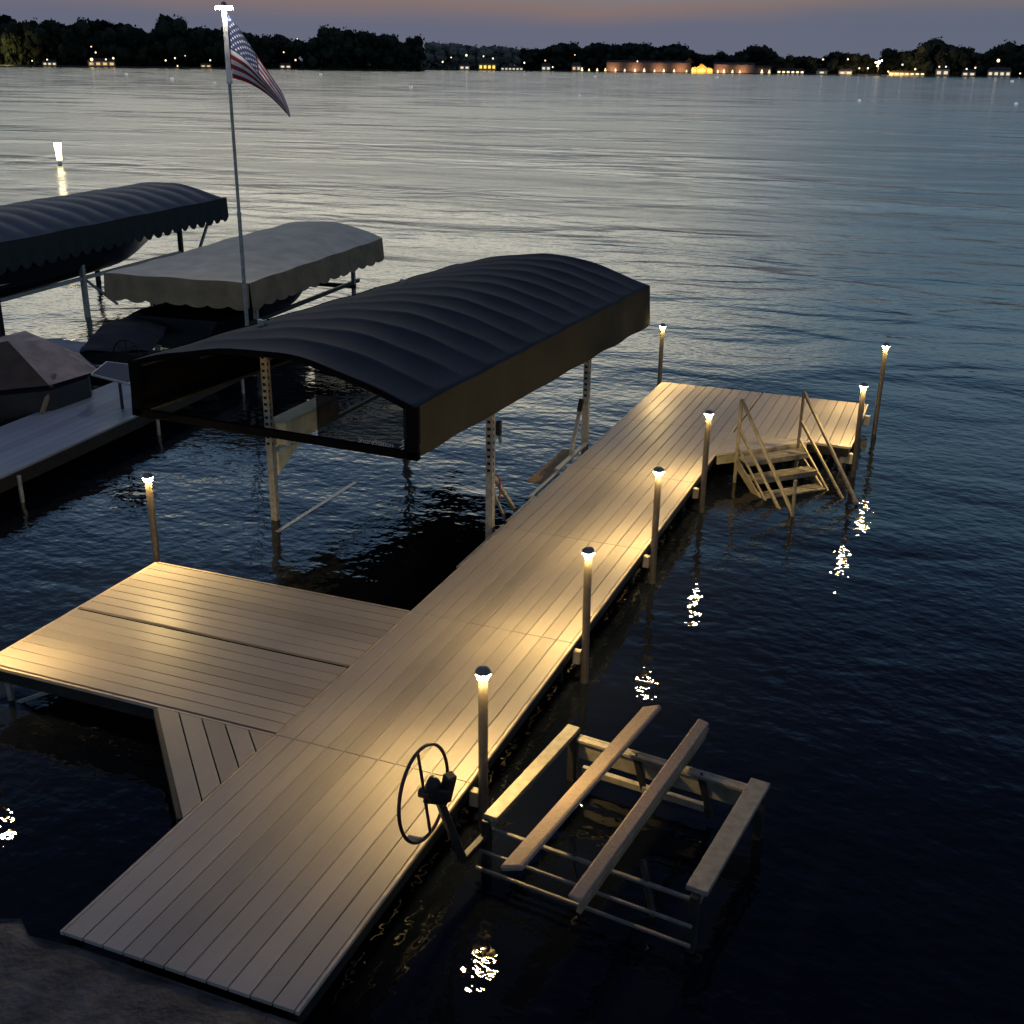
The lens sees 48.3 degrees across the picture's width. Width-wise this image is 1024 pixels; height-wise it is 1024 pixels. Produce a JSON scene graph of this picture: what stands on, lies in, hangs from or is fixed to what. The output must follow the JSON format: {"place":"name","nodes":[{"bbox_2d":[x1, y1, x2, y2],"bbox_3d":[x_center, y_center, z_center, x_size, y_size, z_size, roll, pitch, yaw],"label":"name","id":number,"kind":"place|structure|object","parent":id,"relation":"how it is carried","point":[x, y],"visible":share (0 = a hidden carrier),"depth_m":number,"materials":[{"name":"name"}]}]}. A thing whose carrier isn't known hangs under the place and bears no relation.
{"place":"outdoors","nodes":[
{"label":"outdoors","id":0,"kind":"place"},
{"bbox_2d":[0,919,297,1023],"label":"shore ground","id":1,"kind":"structure","parent":0,"point":[42,981],"depth_m":6.70,"materials":[{"name":"concrete"}]},
{"bbox_2d":[293,68,424,70],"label":"island","id":2,"kind":"structure","parent":0,"point":[357,69],"depth_m":1345.66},
{"bbox_2d":[291,40,306,67],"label":"tree","id":3,"kind":"object","parent":2,"relation":"on","point":[299,49],"visible":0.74,"depth_m":1347.62,"materials":[{"name":"green plant"}]},
{"bbox_2d":[308,36,329,67],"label":"tree","id":4,"kind":"object","parent":2,"relation":"on","point":[315,53],"visible":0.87,"depth_m":1345.36,"materials":[{"name":"green plant"}]},
{"bbox_2d":[317,24,343,68],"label":"tree","id":5,"kind":"object","parent":2,"relation":"on","point":[324,30],"visible":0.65,"depth_m":1345.92,"materials":[{"name":"green plant"}]},
{"bbox_2d":[317,32,352,68],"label":"tree","id":6,"kind":"object","parent":2,"relation":"on","point":[343,51],"visible":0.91,"depth_m":1348.20,"materials":[{"name":"green plant"}]},
{"bbox_2d":[343,27,370,68],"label":"tree","id":7,"kind":"object","parent":2,"relation":"on","point":[359,56],"visible":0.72,"depth_m":1360.46,"materials":[{"name":"green plant"}]},
{"bbox_2d":[354,29,380,68],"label":"tree","id":8,"kind":"object","parent":2,"relation":"on","point":[364,37],"visible":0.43,"depth_m":1359.26,"materials":[{"name":"green plant"}]},
{"bbox_2d":[381,33,401,68],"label":"tree","id":9,"kind":"object","parent":2,"relation":"on","point":[388,59],"visible":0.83,"depth_m":1355.39,"materials":[{"name":"green plant"}]},
{"bbox_2d":[403,34,424,69],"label":"tree","id":10,"kind":"object","parent":2,"relation":"on","point":[415,40],"visible":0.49,"depth_m":1380.25,"materials":[{"name":"green plant"}]},
{"bbox_2d":[411,45,426,70],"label":"tree","id":11,"kind":"object","parent":2,"relation":"on","point":[418,53],"visible":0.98,"depth_m":1360.64,"materials":[{"name":"green plant"}]},
{"bbox_2d":[0,66,1023,1023],"bbox_3d":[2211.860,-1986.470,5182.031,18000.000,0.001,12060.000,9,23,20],"label":"lake water","id":12,"kind":"structure","parent":0,"point":[838,674],"depth_m":14.67,"materials":[{"name":"blue liquid"}]},
{"bbox_2d":[0,331,95,425],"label":"tarped boat","id":13,"kind":"object","parent":12,"relation":"on","point":[40,374],"visible":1,"depth_m":17.83,"materials":[{"name":"grey fabric"}]},
{"bbox_2d":[46,338,156,366],"bbox_3d":[-7.801,-2.144,21.542,3.280,1.718,1.370,9,23,20],"label":"finger dock","id":14,"kind":"object","parent":12,"relation":"in","point":[75,346],"visible":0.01,"depth_m":21.83,"materials":[{"name":"metal"}]},
{"bbox_2d":[80,313,166,364],"bbox_3d":[-7.275,-3.340,21.724,1.300,0.506,2.800,-2,21,-6],"label":"covered boat","id":15,"kind":"object","parent":14,"relation":"on","point":[142,333],"visible":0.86,"depth_m":21.05,"materials":[{"name":"black fabric"}]},
{"bbox_2d":[0,182,228,336],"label":"canopy lift","id":16,"kind":"object","parent":12,"relation":"in","point":[39,232],"visible":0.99,"depth_m":26.27,"materials":[{"name":"fabric"}]},
{"bbox_2d":[0,236,147,297],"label":"covered boat","id":17,"kind":"object","parent":16,"relation":"hanging from","point":[23,279],"visible":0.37,"depth_m":25.16,"materials":[{"name":"black fabric"}]},
{"bbox_2d":[0,378,244,502],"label":"neighbour dock","id":18,"kind":"object","parent":12,"relation":"in","point":[34,445],"visible":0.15,"depth_m":16.84,"materials":[{"name":"wood"}]},
{"bbox_2d":[91,361,129,408],"bbox_3d":[-6.097,-1.895,17.718,1.070,0.631,0.780,9,23,20],"label":"solar panel","id":19,"kind":"object","parent":18,"relation":"on","point":[118,373],"visible":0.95,"depth_m":17.65,"materials":[{"name":"glass"}]},
{"bbox_2d":[215,1,248,325],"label":"flagpole","id":20,"kind":"object","parent":18,"relation":"on","point":[224,7],"visible":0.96,"depth_m":18.95,"materials":[{"name":"metal"}]},
{"bbox_2d":[228,16,290,116],"bbox_3d":[-4.090,-7.213,18.492,0.899,1.535,0.276,-3,22,-9],"label":"flag","id":21,"kind":"object","parent":20,"relation":"hanging from","point":[248,66],"visible":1,"depth_m":18.52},
{"bbox_2d":[142,472,160,561],"bbox_3d":[-3.904,0.972,12.702,0.118,2.984,0.118,6,22,15],"label":"lamp post","id":22,"kind":"object","parent":12,"relation":"in","point":[147,477],"visible":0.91,"depth_m":12.31,"materials":[{"name":"brown"}]},
{"bbox_2d":[0,562,409,744],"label":"side platform","id":23,"kind":"structure","parent":12,"relation":"in","point":[89,654],"depth_m":10.59,"materials":[{"name":"beige"}]},
{"bbox_2d":[104,221,383,363],"bbox_3d":[-5.708,-4.004,24.025,3.208,3.228,8.134,7,22,15],"label":"canopy lift","id":24,"kind":"object","parent":12,"relation":"in","point":[314,254],"visible":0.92,"depth_m":22.86,"materials":[{"name":"beige fabric"}]},
{"bbox_2d":[131,268,302,347],"bbox_3d":[-5.814,-4.611,24.652,2.100,1.002,5.400,7,22,15],"label":"covered boat","id":25,"kind":"object","parent":24,"relation":"in","point":[185,323],"visible":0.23,"depth_m":22.35,"materials":[{"name":"black fabric"}]},
{"bbox_2d":[128,253,649,567],"bbox_3d":[-0.909,-1.132,16.086,3.620,4.158,8.674,9,23,20],"label":"lift","id":26,"kind":"object","parent":12,"relation":"in","point":[415,368],"visible":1,"depth_m":13.53,"materials":[{"name":"black fabric"}]},
{"bbox_2d":[60,382,761,1023],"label":"dock walkway","id":27,"kind":"structure","parent":12,"relation":"in","point":[280,866],"depth_m":9.06,"materials":[{"name":"wood"}]},
{"bbox_2d":[153,708,271,823],"bbox_3d":[-2.692,1.972,8.921,1.151,0.105,1.192,9,23,20],"label":"corner panel","id":28,"kind":"object","parent":27,"relation":"attached to","point":[173,745],"visible":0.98,"depth_m":8.99,"materials":[{"name":"beige"}]},
{"bbox_2d":[475,665,490,829],"bbox_3d":[-0.222,2.521,8.849,0.118,2.984,0.118,9,22,20],"label":"lamp post","id":29,"kind":"object","parent":27,"relation":"attached to","point":[482,672],"visible":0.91,"depth_m":8.50,"materials":[{"name":"brown metal"}]},
{"bbox_2d":[581,546,594,683],"bbox_3d":[0.693,1.709,10.961,0.118,2.984,0.118,4,22,10],"label":"lamp post","id":30,"kind":"object","parent":27,"relation":"attached to","point":[588,552],"visible":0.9,"depth_m":10.63,"materials":[{"name":"brown"}]},
{"bbox_2d":[649,466,663,583],"bbox_3d":[1.601,0.892,13.085,0.118,2.984,0.118,-2,22,-7],"label":"lamp post","id":31,"kind":"object","parent":27,"relation":"attached to","point":[658,470],"visible":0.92,"depth_m":12.76,"materials":[{"name":"brown"}]},
{"bbox_2d":[699,410,713,512],"bbox_3d":[2.515,0.081,15.195,0.118,2.984,0.118,7,22,15],"label":"lamp post","id":32,"kind":"object","parent":27,"relation":"attached to","point":[708,413],"visible":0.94,"depth_m":14.87,"materials":[{"name":"brown"}]},
{"bbox_2d":[716,433,807,464],"bbox_3d":[3.602,-0.852,16.431,1.113,0.150,1.128,9,23,20],"label":"corner panel","id":33,"kind":"object","parent":27,"relation":"attached to","point":[725,453],"visible":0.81,"depth_m":16.52,"materials":[{"name":"beige"}]},
{"bbox_2d":[397,705,769,953],"bbox_3d":[0.659,2.570,8.371,1.881,2.501,2.689,12,24,26],"label":"craft hoist","id":34,"kind":"object","parent":12,"relation":"in","point":[747,801],"visible":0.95,"depth_m":8.13,"materials":[{"name":"metal"}]},
{"bbox_2d":[657,323,665,385],"bbox_3d":[2.580,-1.857,20.168,0.118,2.984,0.118,2,21,4],"label":"lamp post","id":35,"kind":"object","parent":12,"relation":"in","point":[661,347],"visible":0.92,"depth_m":19.79,"materials":[{"name":"brown"}]},
{"bbox_2d":[733,391,858,516],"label":"water steps","id":36,"kind":"structure","parent":12,"relation":"in","point":[797,454],"depth_m":15.98,"materials":[{"name":"wood"}]},
{"bbox_2d":[733,393,870,469],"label":"end platform","id":37,"kind":"structure","parent":12,"relation":"in","point":[775,415],"depth_m":17.69,"materials":[{"name":"beige"}]},
{"bbox_2d":[851,382,867,476],"bbox_3d":[4.950,-0.431,16.587,0.118,2.984,0.118,0,21,-1],"label":"lamp post","id":38,"kind":"object","parent":12,"relation":"in","point":[863,386],"visible":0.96,"depth_m":16.26,"materials":[{"name":"brown"}]},
{"bbox_2d":[872,342,889,434],"bbox_3d":[5.877,-1.279,18.518,0.118,2.984,0.118,-6,22,-17],"label":"lamp post","id":39,"kind":"object","parent":12,"relation":"in","point":[886,345],"visible":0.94,"depth_m":18.21,"materials":[{"name":"brown"}]},
{"bbox_2d":[0,64,1023,77],"bbox_3d":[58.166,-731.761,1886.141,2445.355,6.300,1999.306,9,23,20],"label":"shore","id":40,"kind":"structure","parent":0,"point":[470,69],"depth_m":1759.92,"materials":[{"name":"black plant"}]},
{"bbox_2d":[0,22,23,64],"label":"tree","id":41,"kind":"object","parent":40,"relation":"on","point":[10,40],"visible":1,"depth_m":1307.20,"materials":[{"name":"green plant"}]},
{"bbox_2d":[6,21,27,64],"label":"tree","id":42,"kind":"object","parent":40,"relation":"on","point":[17,27],"visible":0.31,"depth_m":1324.04,"materials":[{"name":"green plant"}]},
{"bbox_2d":[17,17,42,64],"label":"tree","id":43,"kind":"object","parent":40,"relation":"on","point":[29,25],"visible":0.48,"depth_m":1325.80,"materials":[{"name":"green plant"}]},
{"bbox_2d":[22,25,50,64],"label":"tree","id":44,"kind":"object","parent":40,"relation":"on","point":[35,38],"visible":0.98,"depth_m":1312.11,"materials":[{"name":"green plant"}]},
{"bbox_2d":[41,20,72,64],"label":"tree","id":45,"kind":"object","parent":40,"relation":"on","point":[53,47],"visible":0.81,"depth_m":1338.24,"materials":[{"name":"green plant"}]},
{"bbox_2d":[73,17,97,65],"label":"tree","id":46,"kind":"object","parent":40,"relation":"on","point":[83,41],"visible":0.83,"depth_m":1353.30,"materials":[{"name":"green plant"}]},
{"bbox_2d":[87,58,114,65],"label":"house","id":47,"kind":"structure","parent":40,"relation":"on","point":[102,62],"depth_m":1332.94,"materials":[{"name":"brown"}]},
{"bbox_2d":[92,27,118,65],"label":"tree","id":48,"kind":"object","parent":40,"relation":"on","point":[104,44],"visible":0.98,"depth_m":1352.88,"materials":[{"name":"green plant"}]},
{"bbox_2d":[114,23,134,65],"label":"tree","id":49,"kind":"object","parent":40,"relation":"on","point":[121,44],"visible":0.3,"depth_m":1370.50,"materials":[{"name":"green plant"}]},
{"bbox_2d":[113,24,149,65],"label":"tree","id":50,"kind":"object","parent":40,"relation":"on","point":[134,38],"visible":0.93,"depth_m":1346.63,"materials":[{"name":"green plant"}]},
{"bbox_2d":[0,13,299,67],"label":"woodland","id":51,"kind":"object","parent":40,"relation":"on","point":[103,24],"visible":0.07,"depth_m":1402.65,"materials":[{"name":"green plant"}]},
{"bbox_2d":[152,17,173,65],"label":"tree","id":52,"kind":"object","parent":40,"relation":"on","point":[162,27],"visible":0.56,"depth_m":1379.14,"materials":[{"name":"green plant"}]},
{"bbox_2d":[160,14,192,66],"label":"tree","id":53,"kind":"object","parent":40,"relation":"on","point":[177,47],"visible":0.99,"depth_m":1372.60,"materials":[{"name":"green plant"}]},
{"bbox_2d":[189,27,207,66],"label":"tree","id":54,"kind":"object","parent":40,"relation":"on","point":[198,37],"visible":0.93,"depth_m":1383.56,"materials":[{"name":"green plant"}]},
{"bbox_2d":[201,25,223,66],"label":"tree","id":55,"kind":"object","parent":40,"relation":"on","point":[211,38],"visible":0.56,"depth_m":1383.96,"materials":[{"name":"green plant"}]},
{"bbox_2d":[208,27,231,66],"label":"tree","id":56,"kind":"object","parent":40,"relation":"on","point":[216,55],"visible":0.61,"depth_m":1373.61,"materials":[{"name":"green plant"}]},
{"bbox_2d":[230,32,260,55],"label":"tree","id":57,"kind":"object","parent":40,"relation":"on","point":[252,40],"visible":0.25,"depth_m":1377.73,"materials":[{"name":"green plant"}]},
{"bbox_2d":[256,34,276,67],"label":"tree","id":58,"kind":"object","parent":40,"relation":"on","point":[266,53],"visible":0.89,"depth_m":1386.07,"materials":[{"name":"green plant"}]},
{"bbox_2d":[270,37,293,67],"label":"tree","id":59,"kind":"object","parent":40,"relation":"on","point":[278,46],"visible":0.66,"depth_m":1416.13,"materials":[{"name":"green plant"}]},
{"bbox_2d":[279,39,305,67],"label":"tree","id":60,"kind":"object","parent":40,"relation":"on","point":[290,46],"visible":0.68,"depth_m":1410.87,"materials":[{"name":"green plant"}]},
{"bbox_2d":[420,41,435,68],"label":"tree","id":61,"kind":"object","parent":40,"relation":"on","point":[430,58],"visible":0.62,"depth_m":1871.75,"materials":[{"name":"green plant"}]},
{"bbox_2d":[425,41,446,68],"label":"tree","id":62,"kind":"object","parent":40,"relation":"on","point":[435,49],"visible":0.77,"depth_m":1865.69,"materials":[{"name":"green plant"}]},
{"bbox_2d":[434,42,452,68],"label":"tree","id":63,"kind":"object","parent":40,"relation":"on","point":[439,59],"visible":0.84,"depth_m":1871.45,"materials":[{"name":"green plant"}]},
{"bbox_2d":[443,42,460,68],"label":"tree","id":64,"kind":"object","parent":40,"relation":"on","point":[453,51],"visible":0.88,"depth_m":1873.92,"materials":[{"name":"green plant"}]},
{"bbox_2d":[450,43,468,68],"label":"tree","id":65,"kind":"object","parent":40,"relation":"on","point":[462,52],"visible":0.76,"depth_m":1873.67,"materials":[{"name":"green plant"}]},
{"bbox_2d":[458,44,479,68],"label":"tree","id":66,"kind":"object","parent":40,"relation":"on","point":[471,55],"visible":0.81,"depth_m":1874.76,"materials":[{"name":"green plant"}]},
{"bbox_2d":[478,60,495,70],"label":"house","id":67,"kind":"structure","parent":40,"relation":"on","point":[488,65],"depth_m":1862.72,"materials":[{"name":"yellow"}]},
{"bbox_2d":[484,44,503,69],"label":"tree","id":68,"kind":"object","parent":40,"relation":"on","point":[493,51],"visible":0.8,"depth_m":1878.31,"materials":[{"name":"green plant"}]},
{"bbox_2d":[497,45,511,68],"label":"tree","id":69,"kind":"object","parent":40,"relation":"on","point":[504,51],"visible":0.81,"depth_m":1872.44,"materials":[{"name":"green plant"}]},
{"bbox_2d":[502,47,521,65],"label":"tree","id":70,"kind":"object","parent":40,"relation":"on","point":[516,60],"visible":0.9,"depth_m":1879.17,"materials":[{"name":"green plant"}]},
{"bbox_2d":[518,46,537,69],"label":"tree","id":71,"kind":"object","parent":40,"relation":"on","point":[530,61],"visible":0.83,"depth_m":1896.39,"materials":[{"name":"green plant"}]},
{"bbox_2d":[532,47,545,69],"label":"tree","id":72,"kind":"object","parent":40,"relation":"on","point":[540,53],"visible":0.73,"depth_m":1913.49,"materials":[{"name":"green plant"}]},
{"bbox_2d":[547,43,577,70],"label":"tree","id":73,"kind":"object","parent":40,"relation":"on","point":[559,60],"visible":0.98,"depth_m":1899.49,"materials":[{"name":"green plant"}]},
{"bbox_2d":[576,52,594,70],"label":"tree","id":74,"kind":"object","parent":40,"relation":"on","point":[581,59],"visible":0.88,"depth_m":1915.66,"materials":[{"name":"green plant"}]},
{"bbox_2d":[585,42,609,70],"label":"tree","id":75,"kind":"object","parent":40,"relation":"on","point":[600,51],"visible":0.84,"depth_m":1892.61,"materials":[{"name":"green plant"}]},
{"bbox_2d":[601,43,621,70],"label":"tree","id":76,"kind":"object","parent":40,"relation":"on","point":[613,51],"visible":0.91,"depth_m":1882.64,"materials":[{"name":"green plant"}]},
{"bbox_2d":[620,43,646,59],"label":"tree","id":77,"kind":"object","parent":40,"relation":"on","point":[637,52],"visible":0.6,"depth_m":1891.86,"materials":[{"name":"green plant"}]},
{"bbox_2d":[581,58,771,72],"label":"brick building","id":78,"kind":"structure","parent":40,"relation":"on","point":[656,66],"depth_m":1856.86,"materials":[{"name":"brown"}]},
{"bbox_2d":[665,41,692,64],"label":"tree","id":79,"kind":"object","parent":40,"relation":"on","point":[676,51],"visible":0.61,"depth_m":1890.26,"materials":[{"name":"green plant"}]},
{"bbox_2d":[675,48,696,68],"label":"tree","id":80,"kind":"object","parent":40,"relation":"on","point":[685,54],"visible":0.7,"depth_m":1873.89,"materials":[{"name":"green plant"}]},
{"bbox_2d":[698,53,714,68],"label":"tree","id":81,"kind":"object","parent":40,"relation":"on","point":[708,61],"visible":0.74,"depth_m":1880.41,"materials":[{"name":"green plant"}]},
{"bbox_2d":[743,46,763,65],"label":"tree","id":82,"kind":"object","parent":40,"relation":"on","point":[752,59],"visible":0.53,"depth_m":1887.51,"materials":[{"name":"green plant"}]},
{"bbox_2d":[748,44,773,66],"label":"tree","id":83,"kind":"object","parent":40,"relation":"on","point":[760,52],"visible":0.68,"depth_m":1882.58,"materials":[{"name":"green plant"}]},
{"bbox_2d":[529,38,1023,73],"bbox_3d":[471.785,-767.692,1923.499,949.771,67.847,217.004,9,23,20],"label":"woodland","id":84,"kind":"object","parent":40,"relation":"on","point":[661,49],"visible":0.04,"depth_m":1971.88,"materials":[{"name":"green plant"}]},
{"bbox_2d":[777,68,804,74],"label":"house","id":85,"kind":"structure","parent":40,"relation":"on","point":[799,71],"depth_m":1819.64,"materials":[{"name":"brown"}]},
{"bbox_2d":[804,56,817,73],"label":"tree","id":86,"kind":"object","parent":40,"relation":"on","point":[811,62],"visible":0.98,"depth_m":1854.18,"materials":[{"name":"green plant"}]},
{"bbox_2d":[825,51,847,73],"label":"tree","id":87,"kind":"object","parent":40,"relation":"on","point":[836,57],"visible":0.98,"depth_m":1834.15,"materials":[{"name":"green plant"}]},
{"bbox_2d":[847,53,867,73],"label":"tree","id":88,"kind":"object","parent":40,"relation":"on","point":[854,61],"visible":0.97,"depth_m":1842.61,"materials":[{"name":"green plant"}]},
{"bbox_2d":[859,53,876,73],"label":"tree","id":89,"kind":"object","parent":40,"relation":"on","point":[868,59],"visible":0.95,"depth_m":1843.86,"materials":[{"name":"green plant"}]},
{"bbox_2d":[880,48,899,74],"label":"tree","id":90,"kind":"object","parent":40,"relation":"on","point":[888,58],"visible":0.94,"depth_m":1833.47,"materials":[{"name":"green plant"}]},
{"bbox_2d":[887,50,906,70],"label":"tree","id":91,"kind":"object","parent":40,"relation":"on","point":[897,61],"visible":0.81,"depth_m":1832.81,"materials":[{"name":"green plant"}]},
{"bbox_2d":[889,71,925,75],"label":"house","id":92,"kind":"structure","parent":40,"relation":"on","point":[906,73],"depth_m":1776.86,"materials":[{"name":"yellow"}]},
{"bbox_2d":[902,47,935,74],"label":"tree","id":93,"kind":"object","parent":40,"relation":"on","point":[917,59],"visible":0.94,"depth_m":1799.99,"materials":[{"name":"green plant"}]},
{"bbox_2d":[912,41,947,74],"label":"tree","id":94,"kind":"object","parent":40,"relation":"on","point":[931,49],"visible":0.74,"depth_m":1798.62,"materials":[{"name":"green plant"}]},
{"bbox_2d":[929,36,958,74],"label":"tree","id":95,"kind":"object","parent":40,"relation":"on","point":[937,42],"visible":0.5,"depth_m":1801.22,"materials":[{"name":"green plant"}]},
{"bbox_2d":[935,49,960,75],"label":"tree","id":96,"kind":"object","parent":40,"relation":"on","point":[941,54],"visible":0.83,"depth_m":1795.84,"materials":[{"name":"green plant"}]},
{"bbox_2d":[946,48,971,75],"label":"tree","id":97,"kind":"object","parent":40,"relation":"on","point":[956,55],"visible":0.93,"depth_m":1789.38,"materials":[{"name":"green plant"}]},
{"bbox_2d":[956,45,978,75],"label":"tree","id":98,"kind":"object","parent":40,"relation":"on","point":[972,53],"visible":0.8,"depth_m":1788.56,"materials":[{"name":"green plant"}]},
{"bbox_2d":[970,51,993,75],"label":"tree","id":99,"kind":"object","parent":40,"relation":"on","point":[981,65],"visible":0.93,"depth_m":1776.12,"materials":[{"name":"green plant"}]},
{"bbox_2d":[987,67,1011,76],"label":"house","id":100,"kind":"structure","parent":40,"relation":"on","point":[999,71],"depth_m":1734.12,"materials":[{"name":"brown"}]},
{"bbox_2d":[987,39,1016,75],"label":"tree","id":101,"kind":"object","parent":40,"relation":"on","point":[1008,47],"visible":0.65,"depth_m":1768.79,"materials":[{"name":"green plant"}]},
{"bbox_2d":[1004,49,1023,75],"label":"tree","id":102,"kind":"object","parent":40,"relation":"on","point":[1014,61],"visible":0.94,"depth_m":1751.17,"materials":[{"name":"green plant"}]},
{"bbox_2d":[0,0,1023,65],"label":"sky","id":103,"kind":"structure","parent":0,"point":[813,28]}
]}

